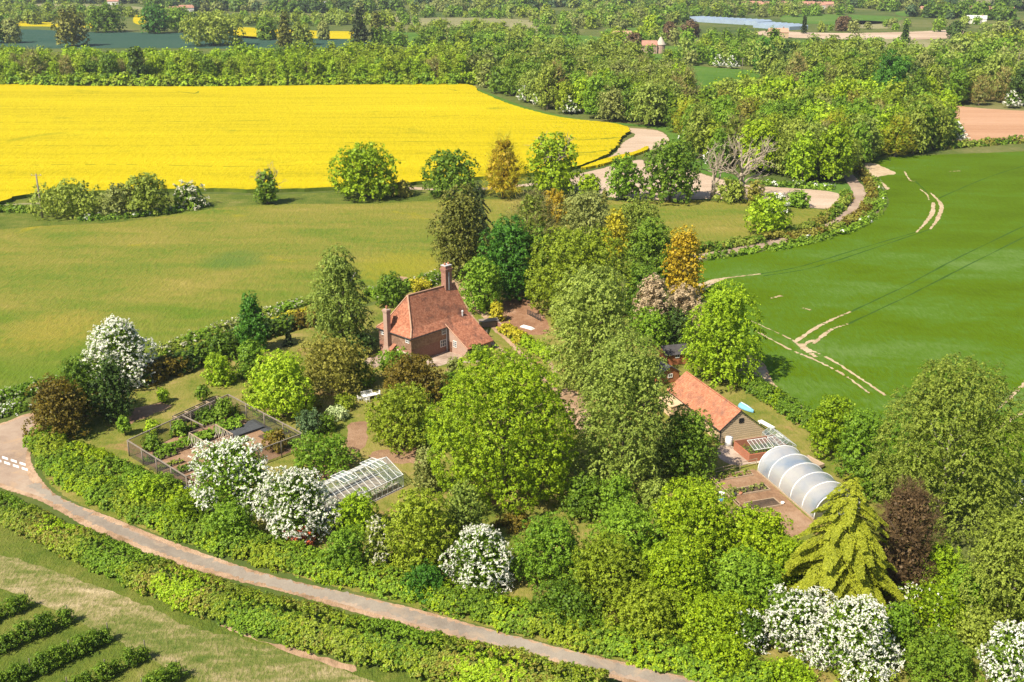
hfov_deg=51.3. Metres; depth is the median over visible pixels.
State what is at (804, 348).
wheel track
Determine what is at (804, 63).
woodland tree
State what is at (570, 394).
yard
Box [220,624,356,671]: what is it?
bare verge
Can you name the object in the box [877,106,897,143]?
woodland tree
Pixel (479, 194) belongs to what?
conifer
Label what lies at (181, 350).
hedge
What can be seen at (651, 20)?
tree
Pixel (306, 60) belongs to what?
coppice tree
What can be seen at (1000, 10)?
woodland
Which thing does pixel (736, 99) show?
woodland tree
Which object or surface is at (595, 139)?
thin crop line
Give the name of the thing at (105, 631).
orchard tree
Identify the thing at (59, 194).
shrub
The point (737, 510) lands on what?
garden bed
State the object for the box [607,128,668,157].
bare soil
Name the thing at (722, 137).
woodland tree
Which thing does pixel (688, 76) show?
woodland tree
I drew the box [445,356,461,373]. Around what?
shrub
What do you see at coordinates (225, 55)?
coppice tree
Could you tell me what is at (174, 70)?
coppice tree
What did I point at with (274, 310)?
cow parsley
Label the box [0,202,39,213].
hedge
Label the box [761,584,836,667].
tree
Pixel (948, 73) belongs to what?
woodland tree
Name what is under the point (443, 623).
lane
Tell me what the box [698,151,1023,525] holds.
wheat field
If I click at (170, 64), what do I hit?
coppice tree
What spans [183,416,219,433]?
garden bed
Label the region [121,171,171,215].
shrub
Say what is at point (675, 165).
tree
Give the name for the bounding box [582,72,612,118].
woodland tree
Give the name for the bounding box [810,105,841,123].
woodland tree
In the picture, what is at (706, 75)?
pasture
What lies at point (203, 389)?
sapling
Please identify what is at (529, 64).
woodland tree
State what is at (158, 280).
meadow
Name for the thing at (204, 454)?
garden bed
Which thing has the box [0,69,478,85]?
coppice edge
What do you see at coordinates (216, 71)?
coppice tree
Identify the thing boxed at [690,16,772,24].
glasshouse
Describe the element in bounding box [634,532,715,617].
tree
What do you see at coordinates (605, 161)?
rapeseed strip
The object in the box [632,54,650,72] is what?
woodland tree
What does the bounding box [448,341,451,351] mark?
door
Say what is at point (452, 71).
coppice tree
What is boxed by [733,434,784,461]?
cold frame
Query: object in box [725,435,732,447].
water butt
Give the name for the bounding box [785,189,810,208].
shrub
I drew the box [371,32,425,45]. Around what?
pasture
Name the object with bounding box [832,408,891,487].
tree
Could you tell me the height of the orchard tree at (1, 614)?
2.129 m
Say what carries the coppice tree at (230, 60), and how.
on the ground at (920, 24)
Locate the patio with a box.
[426,351,461,366]
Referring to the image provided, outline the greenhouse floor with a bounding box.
[292,474,402,528]
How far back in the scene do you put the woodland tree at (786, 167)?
351.38 m
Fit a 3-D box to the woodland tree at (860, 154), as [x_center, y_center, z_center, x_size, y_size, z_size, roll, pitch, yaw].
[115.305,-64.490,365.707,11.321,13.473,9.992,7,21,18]
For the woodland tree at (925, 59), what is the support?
on the ground at (920, 24)
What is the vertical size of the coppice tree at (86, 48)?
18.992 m
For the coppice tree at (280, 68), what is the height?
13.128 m
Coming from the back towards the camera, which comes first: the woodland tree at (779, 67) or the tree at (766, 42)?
the tree at (766, 42)
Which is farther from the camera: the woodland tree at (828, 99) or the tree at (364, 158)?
the woodland tree at (828, 99)
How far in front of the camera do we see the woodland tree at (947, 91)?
435.19 m
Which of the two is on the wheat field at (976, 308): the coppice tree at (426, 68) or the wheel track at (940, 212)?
the wheel track at (940, 212)
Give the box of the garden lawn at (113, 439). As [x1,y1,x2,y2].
[33,277,1022,681]
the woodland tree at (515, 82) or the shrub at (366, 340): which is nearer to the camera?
the shrub at (366, 340)
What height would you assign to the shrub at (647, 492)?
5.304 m
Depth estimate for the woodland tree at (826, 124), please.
363.73 m
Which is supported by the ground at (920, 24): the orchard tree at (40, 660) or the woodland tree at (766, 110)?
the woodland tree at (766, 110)
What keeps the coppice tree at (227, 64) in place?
on the ground at (920, 24)
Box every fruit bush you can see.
[140,432,163,451]
[169,418,189,437]
[194,405,221,424]
[213,397,238,418]
[261,427,291,453]
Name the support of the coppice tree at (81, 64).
on the ground at (920, 24)
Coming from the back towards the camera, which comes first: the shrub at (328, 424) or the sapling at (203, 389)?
the sapling at (203, 389)
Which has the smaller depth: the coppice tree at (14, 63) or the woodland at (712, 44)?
the coppice tree at (14, 63)
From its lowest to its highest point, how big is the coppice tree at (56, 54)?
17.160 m
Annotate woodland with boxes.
[0,0,196,24]
[0,0,1023,20]
[200,6,352,26]
[322,0,617,26]
[368,16,907,65]
[465,35,694,91]
[571,0,854,29]
[669,66,938,114]
[749,35,1023,80]
[817,15,1023,32]
[870,27,1023,66]
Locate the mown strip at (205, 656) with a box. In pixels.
[0,555,373,681]
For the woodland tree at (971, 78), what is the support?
on the ground at (920, 24)
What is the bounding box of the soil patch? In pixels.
[864,163,895,189]
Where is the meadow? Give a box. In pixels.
[0,199,824,398]
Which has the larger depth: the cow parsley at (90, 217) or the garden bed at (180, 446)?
the cow parsley at (90, 217)
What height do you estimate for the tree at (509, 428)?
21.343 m
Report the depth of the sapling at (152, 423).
164.90 m
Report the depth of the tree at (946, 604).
116.97 m
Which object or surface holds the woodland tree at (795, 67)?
on the ground at (920, 24)
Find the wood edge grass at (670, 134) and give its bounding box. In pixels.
[477,89,852,193]
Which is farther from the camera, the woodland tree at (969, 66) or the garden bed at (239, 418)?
the woodland tree at (969, 66)
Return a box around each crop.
[0,29,383,48]
[780,14,902,23]
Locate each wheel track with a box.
[698,274,757,285]
[703,279,723,289]
[752,321,885,394]
[756,367,801,406]
[758,332,869,392]
[793,311,849,341]
[797,343,817,356]
[813,324,847,343]
[916,202,935,231]
[929,193,943,228]
[997,382,1023,408]
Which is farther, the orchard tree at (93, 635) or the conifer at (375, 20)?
the conifer at (375, 20)
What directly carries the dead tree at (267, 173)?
on the verge at (12, 219)
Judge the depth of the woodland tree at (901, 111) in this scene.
421.34 m
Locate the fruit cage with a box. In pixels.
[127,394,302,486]
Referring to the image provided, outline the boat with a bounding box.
[738,402,753,411]
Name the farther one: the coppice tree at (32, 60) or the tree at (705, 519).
the coppice tree at (32, 60)
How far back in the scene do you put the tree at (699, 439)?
148.12 m
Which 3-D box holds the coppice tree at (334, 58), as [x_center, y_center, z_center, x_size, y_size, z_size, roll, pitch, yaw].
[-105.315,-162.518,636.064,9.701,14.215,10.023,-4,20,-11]
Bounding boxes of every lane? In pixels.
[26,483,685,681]
[694,170,866,259]
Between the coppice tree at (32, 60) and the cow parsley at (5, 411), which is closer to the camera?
the cow parsley at (5, 411)
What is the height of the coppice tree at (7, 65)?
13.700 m
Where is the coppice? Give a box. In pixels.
[0,37,499,63]
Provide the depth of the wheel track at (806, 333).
211.75 m
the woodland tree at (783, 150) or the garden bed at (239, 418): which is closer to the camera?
the garden bed at (239, 418)
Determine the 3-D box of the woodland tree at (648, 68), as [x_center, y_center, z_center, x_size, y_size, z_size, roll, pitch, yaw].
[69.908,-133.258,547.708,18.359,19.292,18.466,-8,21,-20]
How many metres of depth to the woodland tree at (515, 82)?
554.67 m
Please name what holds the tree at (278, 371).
on the garden lawn at (113, 439)
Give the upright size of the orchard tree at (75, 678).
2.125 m
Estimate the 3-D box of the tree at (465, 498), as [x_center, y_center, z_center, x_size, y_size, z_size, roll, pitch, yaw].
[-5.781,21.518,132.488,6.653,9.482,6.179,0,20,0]
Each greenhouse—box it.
[290,457,403,527]
[762,426,796,445]
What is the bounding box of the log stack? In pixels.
[478,317,498,326]
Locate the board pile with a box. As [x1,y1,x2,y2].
[520,325,534,329]
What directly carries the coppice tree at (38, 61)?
on the ground at (920, 24)
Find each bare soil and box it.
[573,160,839,208]
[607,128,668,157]
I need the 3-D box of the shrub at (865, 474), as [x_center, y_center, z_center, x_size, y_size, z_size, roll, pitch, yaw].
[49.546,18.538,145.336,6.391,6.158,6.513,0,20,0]
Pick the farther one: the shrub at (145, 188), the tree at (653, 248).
the shrub at (145, 188)
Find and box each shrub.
[26,177,102,220]
[95,181,139,215]
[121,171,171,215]
[126,473,170,509]
[164,491,204,528]
[199,352,237,387]
[201,497,258,546]
[202,328,238,361]
[231,337,267,383]
[241,383,265,410]
[281,330,295,347]
[283,526,317,549]
[294,407,322,434]
[301,390,323,412]
[317,410,337,433]
[318,524,371,581]
[326,405,349,421]
[327,487,384,542]
[333,392,355,409]
[343,356,379,390]
[347,331,378,360]
[372,271,408,307]
[376,346,411,378]
[381,352,449,407]
[390,179,413,196]
[399,558,450,610]
[409,276,431,292]
[409,444,437,493]
[413,413,450,449]
[441,371,454,384]
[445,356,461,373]
[455,583,509,623]
[462,553,516,590]
[466,343,492,359]
[488,301,506,321]
[493,508,530,533]
[529,574,604,640]
[557,471,608,524]
[598,469,637,520]
[602,580,684,654]
[624,306,671,351]
[635,476,672,520]
[672,589,751,655]
[692,623,755,681]
[712,176,747,204]
[726,593,761,631]
[744,178,765,204]
[761,654,822,681]
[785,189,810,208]
[833,659,900,681]
[850,456,894,503]
[871,578,888,596]
[884,600,920,656]
[896,621,985,681]
[940,560,992,619]
[949,602,1000,659]
[989,558,1023,620]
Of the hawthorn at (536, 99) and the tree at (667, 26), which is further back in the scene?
the tree at (667, 26)
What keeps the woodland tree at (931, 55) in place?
on the ground at (920, 24)
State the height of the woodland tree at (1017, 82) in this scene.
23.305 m
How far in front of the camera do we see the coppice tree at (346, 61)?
620.64 m
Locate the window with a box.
[440,339,445,347]
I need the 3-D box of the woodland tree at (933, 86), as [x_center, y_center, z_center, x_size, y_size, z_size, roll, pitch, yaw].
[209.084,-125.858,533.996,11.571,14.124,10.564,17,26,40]
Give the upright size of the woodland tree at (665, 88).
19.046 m
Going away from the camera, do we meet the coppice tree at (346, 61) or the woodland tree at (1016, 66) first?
the woodland tree at (1016, 66)
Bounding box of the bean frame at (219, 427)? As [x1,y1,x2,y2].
[188,424,233,454]
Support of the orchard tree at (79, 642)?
on the grass verge at (12, 545)
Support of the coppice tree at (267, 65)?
on the ground at (920, 24)
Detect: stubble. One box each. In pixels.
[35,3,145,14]
[757,30,963,39]
[851,20,900,28]
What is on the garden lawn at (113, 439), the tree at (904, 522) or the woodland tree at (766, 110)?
the tree at (904, 522)
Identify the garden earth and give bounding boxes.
[135,413,297,486]
[709,469,811,536]
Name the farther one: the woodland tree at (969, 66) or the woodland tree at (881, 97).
the woodland tree at (969, 66)
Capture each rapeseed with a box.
[17,21,94,27]
[133,15,146,23]
[228,27,353,38]
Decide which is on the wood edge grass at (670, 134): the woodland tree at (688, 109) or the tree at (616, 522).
the woodland tree at (688, 109)
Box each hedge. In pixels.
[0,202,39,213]
[0,374,60,402]
[0,490,609,681]
[22,423,775,681]
[53,440,219,522]
[132,309,320,388]
[159,343,203,361]
[272,304,315,331]
[362,269,452,300]
[495,320,558,360]
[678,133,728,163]
[692,188,854,252]
[737,372,818,430]
[781,162,878,241]
[859,134,1023,160]
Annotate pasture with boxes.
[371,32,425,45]
[410,17,537,30]
[544,35,602,46]
[605,27,687,37]
[644,46,682,59]
[687,65,760,85]
[784,40,845,45]
[876,39,948,46]
[896,11,1019,19]
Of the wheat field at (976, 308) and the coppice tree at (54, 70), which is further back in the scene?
the coppice tree at (54, 70)
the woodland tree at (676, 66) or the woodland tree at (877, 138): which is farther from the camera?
the woodland tree at (676, 66)
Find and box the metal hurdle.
[527,309,540,319]
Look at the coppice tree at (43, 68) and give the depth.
623.06 m
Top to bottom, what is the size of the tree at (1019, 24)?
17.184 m
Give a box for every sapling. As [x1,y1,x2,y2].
[115,414,131,434]
[143,419,160,433]
[156,386,169,402]
[194,384,212,401]
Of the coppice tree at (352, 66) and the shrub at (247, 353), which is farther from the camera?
the coppice tree at (352, 66)
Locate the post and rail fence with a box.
[706,458,756,506]
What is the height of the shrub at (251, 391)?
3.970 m
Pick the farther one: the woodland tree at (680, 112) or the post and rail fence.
the woodland tree at (680, 112)
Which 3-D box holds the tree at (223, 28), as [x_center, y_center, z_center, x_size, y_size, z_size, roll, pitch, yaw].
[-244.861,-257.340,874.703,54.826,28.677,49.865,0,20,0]
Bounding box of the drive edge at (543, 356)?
[507,330,555,372]
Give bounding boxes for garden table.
[362,392,377,400]
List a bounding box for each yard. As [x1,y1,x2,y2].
[499,298,549,334]
[562,388,590,432]
[717,445,747,464]
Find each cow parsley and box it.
[0,397,30,417]
[76,204,184,221]
[150,297,312,356]
[698,175,886,260]
[761,178,835,190]
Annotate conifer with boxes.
[275,9,294,47]
[349,5,369,44]
[369,10,383,38]
[425,183,491,279]
[465,181,493,254]
[599,187,608,227]
[601,206,630,258]
[765,473,904,636]
[800,15,807,32]
[900,23,910,41]
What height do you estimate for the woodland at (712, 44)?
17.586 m
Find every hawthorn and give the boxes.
[516,85,529,101]
[530,93,540,106]
[561,95,579,113]
[712,54,726,67]
[725,55,739,68]
[952,121,968,140]
[1002,90,1022,107]
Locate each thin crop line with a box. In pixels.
[0,117,390,122]
[0,160,397,166]
[51,105,334,107]
[556,137,618,139]
[578,148,612,152]
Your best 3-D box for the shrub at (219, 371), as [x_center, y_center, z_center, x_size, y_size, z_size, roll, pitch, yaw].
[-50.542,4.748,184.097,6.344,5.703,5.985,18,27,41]
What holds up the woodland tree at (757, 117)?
on the ground at (920, 24)
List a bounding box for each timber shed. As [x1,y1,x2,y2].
[653,358,681,383]
[657,343,690,364]
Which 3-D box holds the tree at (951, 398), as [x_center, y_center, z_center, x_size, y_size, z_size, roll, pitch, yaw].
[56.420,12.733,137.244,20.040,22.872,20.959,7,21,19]
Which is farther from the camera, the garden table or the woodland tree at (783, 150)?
the woodland tree at (783, 150)
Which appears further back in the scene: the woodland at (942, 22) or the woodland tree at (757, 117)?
the woodland at (942, 22)
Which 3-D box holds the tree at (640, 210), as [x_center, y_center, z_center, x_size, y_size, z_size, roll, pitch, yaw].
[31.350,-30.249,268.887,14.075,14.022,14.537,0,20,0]
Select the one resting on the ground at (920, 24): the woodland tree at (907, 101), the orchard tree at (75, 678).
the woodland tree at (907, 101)
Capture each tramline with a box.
[761,232,915,273]
[764,229,929,275]
[848,237,1023,323]
[850,226,1023,311]
[939,166,1022,197]
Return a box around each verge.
[0,171,583,228]
[0,516,440,681]
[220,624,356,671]
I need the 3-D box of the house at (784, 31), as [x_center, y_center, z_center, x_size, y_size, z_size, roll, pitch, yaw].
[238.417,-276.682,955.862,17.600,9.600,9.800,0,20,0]
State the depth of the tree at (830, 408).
156.22 m
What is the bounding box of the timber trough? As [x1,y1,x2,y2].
[805,455,824,467]
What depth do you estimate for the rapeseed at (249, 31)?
1009.14 m
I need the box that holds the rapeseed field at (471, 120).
[0,83,629,204]
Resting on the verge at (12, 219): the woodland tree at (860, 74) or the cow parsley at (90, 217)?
the cow parsley at (90, 217)
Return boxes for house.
[107,0,119,4]
[179,4,193,11]
[641,37,665,53]
[767,27,788,37]
[825,1,833,7]
[967,14,986,23]
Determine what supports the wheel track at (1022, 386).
on the wheat field at (976, 308)
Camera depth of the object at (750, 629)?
112.84 m
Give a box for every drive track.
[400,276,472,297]
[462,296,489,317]
[463,301,514,360]
[472,303,575,414]
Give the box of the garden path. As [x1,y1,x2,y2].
[365,354,385,367]
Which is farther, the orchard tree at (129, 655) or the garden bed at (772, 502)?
the garden bed at (772, 502)
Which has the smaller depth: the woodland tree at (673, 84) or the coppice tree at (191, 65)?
the woodland tree at (673, 84)
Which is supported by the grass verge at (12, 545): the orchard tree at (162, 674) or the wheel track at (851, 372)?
the orchard tree at (162, 674)
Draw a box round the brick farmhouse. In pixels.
[376,262,493,357]
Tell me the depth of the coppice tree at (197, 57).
635.12 m
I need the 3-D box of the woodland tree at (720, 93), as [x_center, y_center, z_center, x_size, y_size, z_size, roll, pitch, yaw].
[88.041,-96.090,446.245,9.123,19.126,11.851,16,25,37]
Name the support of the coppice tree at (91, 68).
on the ground at (920, 24)
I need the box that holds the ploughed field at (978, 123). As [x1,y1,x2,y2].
[951,106,1023,141]
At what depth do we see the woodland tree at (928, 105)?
399.17 m
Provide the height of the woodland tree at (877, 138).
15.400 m
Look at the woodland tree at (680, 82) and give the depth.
483.35 m
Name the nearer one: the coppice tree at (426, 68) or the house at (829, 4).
the coppice tree at (426, 68)
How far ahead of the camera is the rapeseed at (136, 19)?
1218.38 m
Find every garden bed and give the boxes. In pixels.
[139,447,180,465]
[152,431,214,456]
[155,458,183,470]
[172,459,201,476]
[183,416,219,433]
[190,419,242,443]
[194,446,216,459]
[209,435,248,449]
[211,413,247,429]
[225,421,263,436]
[246,419,271,431]
[258,427,290,439]
[713,468,753,480]
[725,482,770,495]
[730,505,752,517]
[743,497,781,509]
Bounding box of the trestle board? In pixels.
[758,420,774,429]
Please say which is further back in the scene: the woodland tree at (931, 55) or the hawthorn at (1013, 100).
the woodland tree at (931, 55)
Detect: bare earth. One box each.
[124,402,171,423]
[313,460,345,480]
[345,421,367,452]
[369,447,422,463]
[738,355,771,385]
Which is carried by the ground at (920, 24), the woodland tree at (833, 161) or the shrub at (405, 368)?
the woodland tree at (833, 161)
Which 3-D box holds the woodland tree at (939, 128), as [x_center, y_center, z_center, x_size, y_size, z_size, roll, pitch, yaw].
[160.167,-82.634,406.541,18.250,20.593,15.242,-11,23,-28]
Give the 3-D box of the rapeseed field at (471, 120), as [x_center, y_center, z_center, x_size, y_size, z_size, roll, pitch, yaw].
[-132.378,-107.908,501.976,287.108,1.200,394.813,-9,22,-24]
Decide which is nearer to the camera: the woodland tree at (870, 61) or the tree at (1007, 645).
the tree at (1007, 645)
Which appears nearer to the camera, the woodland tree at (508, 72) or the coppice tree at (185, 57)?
the woodland tree at (508, 72)
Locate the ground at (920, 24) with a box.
[0,0,1023,681]
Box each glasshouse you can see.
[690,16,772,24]
[753,22,807,29]
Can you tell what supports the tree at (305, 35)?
on the crop at (35, 38)
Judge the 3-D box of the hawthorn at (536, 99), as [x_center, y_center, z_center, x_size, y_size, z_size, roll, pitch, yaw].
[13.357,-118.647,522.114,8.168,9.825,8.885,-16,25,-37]
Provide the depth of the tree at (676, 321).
201.91 m
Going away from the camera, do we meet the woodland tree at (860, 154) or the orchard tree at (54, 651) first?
the orchard tree at (54, 651)
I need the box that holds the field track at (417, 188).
[409,178,581,189]
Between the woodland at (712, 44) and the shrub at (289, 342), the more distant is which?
the woodland at (712, 44)
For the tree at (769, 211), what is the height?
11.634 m
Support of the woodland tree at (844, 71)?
on the ground at (920, 24)
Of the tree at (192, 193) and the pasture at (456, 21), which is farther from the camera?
the pasture at (456, 21)
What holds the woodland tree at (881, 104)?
on the ground at (920, 24)
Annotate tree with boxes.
[0,16,5,41]
[0,17,22,42]
[0,595,25,615]
[0,603,7,617]
[0,632,12,653]
[0,671,16,681]
[1,628,20,648]
[2,59,12,75]
[4,660,29,681]
[6,53,20,69]
[8,61,21,73]
[8,65,22,80]
[10,617,37,642]
[15,593,34,609]
[18,663,38,679]
[21,50,30,66]
[21,66,30,79]
[21,373,97,438]
[23,46,37,63]
[23,51,46,76]
[24,54,45,72]
[29,611,51,637]
[30,650,53,674]
[38,610,58,631]
[40,53,51,80]
[41,64,48,74]
[44,644,65,668]
[46,60,53,77]
[49,51,60,57]
[49,61,63,76]
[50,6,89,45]
[51,55,59,63]
[53,605,75,626]
[54,353,105,417]
[56,54,75,80]
[58,640,75,662]
[68,674,82,681]
[69,54,86,74]
[69,631,92,657]
[73,57,85,75]
[75,60,90,79]
[78,669,95,681]
[80,313,161,388]
[81,47,94,59]
[82,627,104,650]
[84,3,127,31]
[85,57,98,80]
[86,48,98,60]
[88,355,137,424]
[90,659,113,681]
[94,65,106,75]
[96,625,115,643]
[97,50,117,75]
[107,658,124,673]
[111,51,119,60]
[117,58,126,77]
[119,644,140,667]
[126,45,147,83]
[135,645,152,662]
[137,2,170,32]
[140,670,163,681]
[145,61,157,78]
[148,54,165,79]
[148,666,173,681]
[154,55,163,71]
[162,57,177,70]
[163,6,190,30]
[165,62,175,70]
[165,63,181,81]
[165,660,188,681]
[173,52,181,70]
[173,179,209,210]
[178,9,245,45]
[178,50,196,79]
[183,58,198,78]
[188,435,275,519]
[192,51,205,62]
[192,61,203,79]
[198,56,215,75]
[209,66,220,80]
[212,57,223,74]
[219,50,235,65]
[221,60,235,75]
[222,67,234,79]
[226,56,237,70]
[233,290,271,349]
[238,60,248,72]
[240,66,251,77]
[242,348,315,422]
[244,54,251,61]
[247,60,255,69]
[249,465,341,544]
[250,54,259,65]
[251,168,278,203]
[252,163,285,202]
[254,15,277,39]
[256,65,266,76]
[257,56,268,62]
[264,61,270,73]
[265,59,276,75]
[272,44,284,57]
[275,62,288,74]
[277,54,287,67]
[285,53,305,73]
[288,429,364,481]
[290,20,313,44]
[297,329,375,398]
[299,56,310,67]
[299,68,305,79]
[303,62,311,79]
[303,243,375,346]
[308,56,323,78]
[316,21,329,39]
[317,52,329,65]
[318,59,328,77]
[325,61,339,78]
[326,52,333,62]
[327,140,400,201]
[329,56,340,65]
[333,59,341,71]
[339,53,351,80]
[347,63,358,75]
[355,63,367,79]
[360,59,371,71]
[362,514,390,569]
[363,381,442,455]
[367,63,374,74]
[375,57,385,71]
[375,60,388,80]
[381,488,458,581]
[384,55,397,80]
[394,60,399,74]
[395,52,404,62]
[395,55,403,63]
[398,66,405,74]
[403,56,412,74]
[411,59,422,75]
[418,64,430,80]
[419,148,480,198]
[424,343,579,515]
[429,55,440,76]
[436,55,448,75]
[436,61,448,76]
[438,523,514,593]
[439,477,491,542]
[450,67,458,76]
[451,59,458,80]
[455,55,471,77]
[455,256,503,312]
[476,130,530,198]
[476,213,537,300]
[499,66,516,95]
[504,52,521,75]
[504,187,559,238]
[505,65,521,96]
[505,510,589,594]
[512,224,555,294]
[514,69,536,97]
[517,57,542,86]
[520,68,541,101]
[524,131,585,193]
[524,223,635,320]
[531,59,560,108]
[532,132,573,193]
[537,262,639,397]
[540,57,570,108]
[542,188,570,223]
[549,293,579,328]
[553,80,574,112]
[556,52,580,83]
[556,186,611,237]
[560,529,647,623]
[567,70,587,87]
[568,328,677,490]
[570,81,591,111]
[572,75,591,113]
[574,60,595,75]
[578,173,601,194]
[581,497,670,577]
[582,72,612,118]
[589,60,609,72]
[592,60,613,75]
[594,85,628,121]
[595,68,610,80]
[603,59,635,77]
[603,70,615,80]
[604,72,640,97]
[604,152,645,199]
[606,72,635,113]
[615,195,662,249]
[618,263,667,323]
[619,85,639,121]
[621,68,636,80]
[622,64,638,79]
[623,215,674,289]
[624,32,641,42]
[626,79,669,125]
[629,82,642,120]
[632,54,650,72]
[632,272,672,335]
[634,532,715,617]
[636,70,649,81]
[637,138,702,203]
[639,63,659,79]
[640,58,664,70]
[642,15,658,35]
[644,474,736,576]
[646,80,676,122]
[649,66,667,78]
[654,306,697,344]
[655,66,678,86]
[655,87,677,124]
[656,403,720,485]
[657,78,682,103]
[658,58,684,71]
[658,64,682,79]
[660,21,677,39]
[660,223,706,299]
[663,106,679,132]
[664,282,706,339]
[670,98,691,133]
[671,63,686,86]
[671,72,688,96]
[677,64,701,103]
[678,101,716,157]
[678,103,699,139]
[678,278,767,390]
[680,19,701,36]
[693,119,722,157]
[695,138,740,198]
[698,97,713,114]
[706,544,785,615]
[707,127,732,166]
[707,133,777,200]
[708,93,738,121]
[713,88,729,109]
[713,501,794,586]
[714,106,737,140]
[718,107,742,121]
[721,112,750,166]
[722,95,739,108]
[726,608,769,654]
[734,97,755,118]
[735,117,783,173]
[739,84,765,104]
[742,94,764,103]
[743,192,793,233]
[744,112,768,122]
[745,119,783,168]
[748,94,761,112]
[750,104,782,122]
[752,36,776,72]
[761,99,783,122]
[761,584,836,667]
[763,111,785,125]
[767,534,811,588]
[768,133,797,175]
[770,60,789,77]
[772,123,785,162]
[772,192,789,212]
[775,115,817,149]
[777,100,791,112]
[777,117,798,132]
[779,107,799,121]
[781,147,803,177]
[783,50,808,83]
[783,98,798,115]
[785,130,819,181]
[793,89,816,116]
[794,121,839,176]
[797,105,809,118]
[798,55,809,71]
[801,98,828,123]
[803,110,822,127]
[803,593,904,681]
[805,393,856,459]
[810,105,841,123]
[812,104,837,128]
[813,63,827,82]
[814,92,835,105]
[817,118,838,144]
[817,122,856,182]
[821,108,846,131]
[822,65,838,84]
[825,111,852,130]
[828,53,851,82]
[829,130,859,175]
[830,77,856,102]
[831,94,851,109]
[832,59,861,84]
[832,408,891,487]
[833,15,851,30]
[836,105,847,114]
[842,107,864,125]
[846,90,859,106]
[846,96,873,115]
[846,112,869,139]
[847,62,864,80]
[848,114,884,157]
[851,120,873,161]
[852,133,864,167]
[855,59,871,80]
[857,54,876,75]
[858,91,873,105]
[864,104,882,120]
[865,352,1023,544]
[867,121,882,155]
[870,473,946,593]
[871,49,905,86]
[872,99,885,109]
[873,92,894,106]
[876,104,899,139]
[876,120,885,150]
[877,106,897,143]
[880,112,920,156]
[882,60,910,91]
[883,91,906,109]
[884,99,901,111]
[889,574,977,641]
[894,107,906,136]
[900,56,911,74]
[900,94,938,119]
[900,97,938,146]
[901,54,913,68]
[901,97,913,108]
[901,104,936,153]
[902,534,961,597]
[904,72,912,90]
[905,67,930,97]
[909,60,922,75]
[910,47,938,72]
[917,50,937,66]
[917,93,935,103]
[924,62,948,96]
[925,96,958,148]
[926,76,940,99]
[934,88,957,108]
[936,67,953,95]
[938,93,961,122]
[940,57,951,71]
[940,107,961,142]
[941,68,971,101]
[946,20,967,37]
[948,69,976,102]
[951,504,1023,636]
[960,61,972,72]
[961,45,987,68]
[967,65,987,100]
[969,75,991,104]
[975,619,1023,681]
[978,50,1013,98]
[983,74,993,101]
[985,20,1010,39]
[989,64,1013,102]
[999,60,1016,74]
[1002,479,1023,510]
[1004,60,1023,103]
[1011,20,1023,33]
[1012,60,1023,75]
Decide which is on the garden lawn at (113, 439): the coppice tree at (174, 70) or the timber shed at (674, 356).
the timber shed at (674, 356)
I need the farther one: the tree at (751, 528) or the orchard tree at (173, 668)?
the tree at (751, 528)
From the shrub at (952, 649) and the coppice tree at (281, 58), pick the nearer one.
the shrub at (952, 649)
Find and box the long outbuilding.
[659,371,768,443]
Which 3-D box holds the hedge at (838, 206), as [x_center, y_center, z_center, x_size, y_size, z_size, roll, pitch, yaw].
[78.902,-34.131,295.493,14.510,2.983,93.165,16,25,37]
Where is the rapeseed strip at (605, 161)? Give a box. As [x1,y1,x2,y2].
[581,146,648,169]
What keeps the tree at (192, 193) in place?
on the verge at (12, 219)
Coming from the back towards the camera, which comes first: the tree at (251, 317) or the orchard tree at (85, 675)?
the tree at (251, 317)
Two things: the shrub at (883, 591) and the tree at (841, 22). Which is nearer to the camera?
the shrub at (883, 591)
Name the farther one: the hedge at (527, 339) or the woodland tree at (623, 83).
the woodland tree at (623, 83)
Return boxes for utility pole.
[31,174,43,217]
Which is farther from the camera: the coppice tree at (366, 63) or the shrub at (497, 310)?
the coppice tree at (366, 63)
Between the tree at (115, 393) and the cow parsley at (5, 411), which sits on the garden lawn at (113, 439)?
the tree at (115, 393)
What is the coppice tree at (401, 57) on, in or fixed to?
on the ground at (920, 24)
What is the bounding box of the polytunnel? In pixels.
[757,445,859,519]
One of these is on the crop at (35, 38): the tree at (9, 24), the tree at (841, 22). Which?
the tree at (9, 24)
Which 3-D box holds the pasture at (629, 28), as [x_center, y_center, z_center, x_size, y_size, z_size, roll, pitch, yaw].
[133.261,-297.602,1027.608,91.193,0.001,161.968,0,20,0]
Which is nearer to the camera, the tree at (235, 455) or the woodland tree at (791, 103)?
the tree at (235, 455)
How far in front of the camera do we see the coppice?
689.95 m
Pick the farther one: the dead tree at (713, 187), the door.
the dead tree at (713, 187)
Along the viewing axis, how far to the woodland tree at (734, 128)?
369.40 m
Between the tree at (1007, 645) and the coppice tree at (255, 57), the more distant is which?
the coppice tree at (255, 57)
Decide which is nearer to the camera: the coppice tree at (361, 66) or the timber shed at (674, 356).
the timber shed at (674, 356)
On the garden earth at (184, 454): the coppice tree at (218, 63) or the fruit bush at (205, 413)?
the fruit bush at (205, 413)
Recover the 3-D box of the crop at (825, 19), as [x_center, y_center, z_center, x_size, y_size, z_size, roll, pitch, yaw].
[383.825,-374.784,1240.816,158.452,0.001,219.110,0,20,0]
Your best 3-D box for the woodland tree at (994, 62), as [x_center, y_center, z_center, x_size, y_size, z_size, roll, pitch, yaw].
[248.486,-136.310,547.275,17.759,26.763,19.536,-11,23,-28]
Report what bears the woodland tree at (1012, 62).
on the ground at (920, 24)
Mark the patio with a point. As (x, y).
(439, 359)

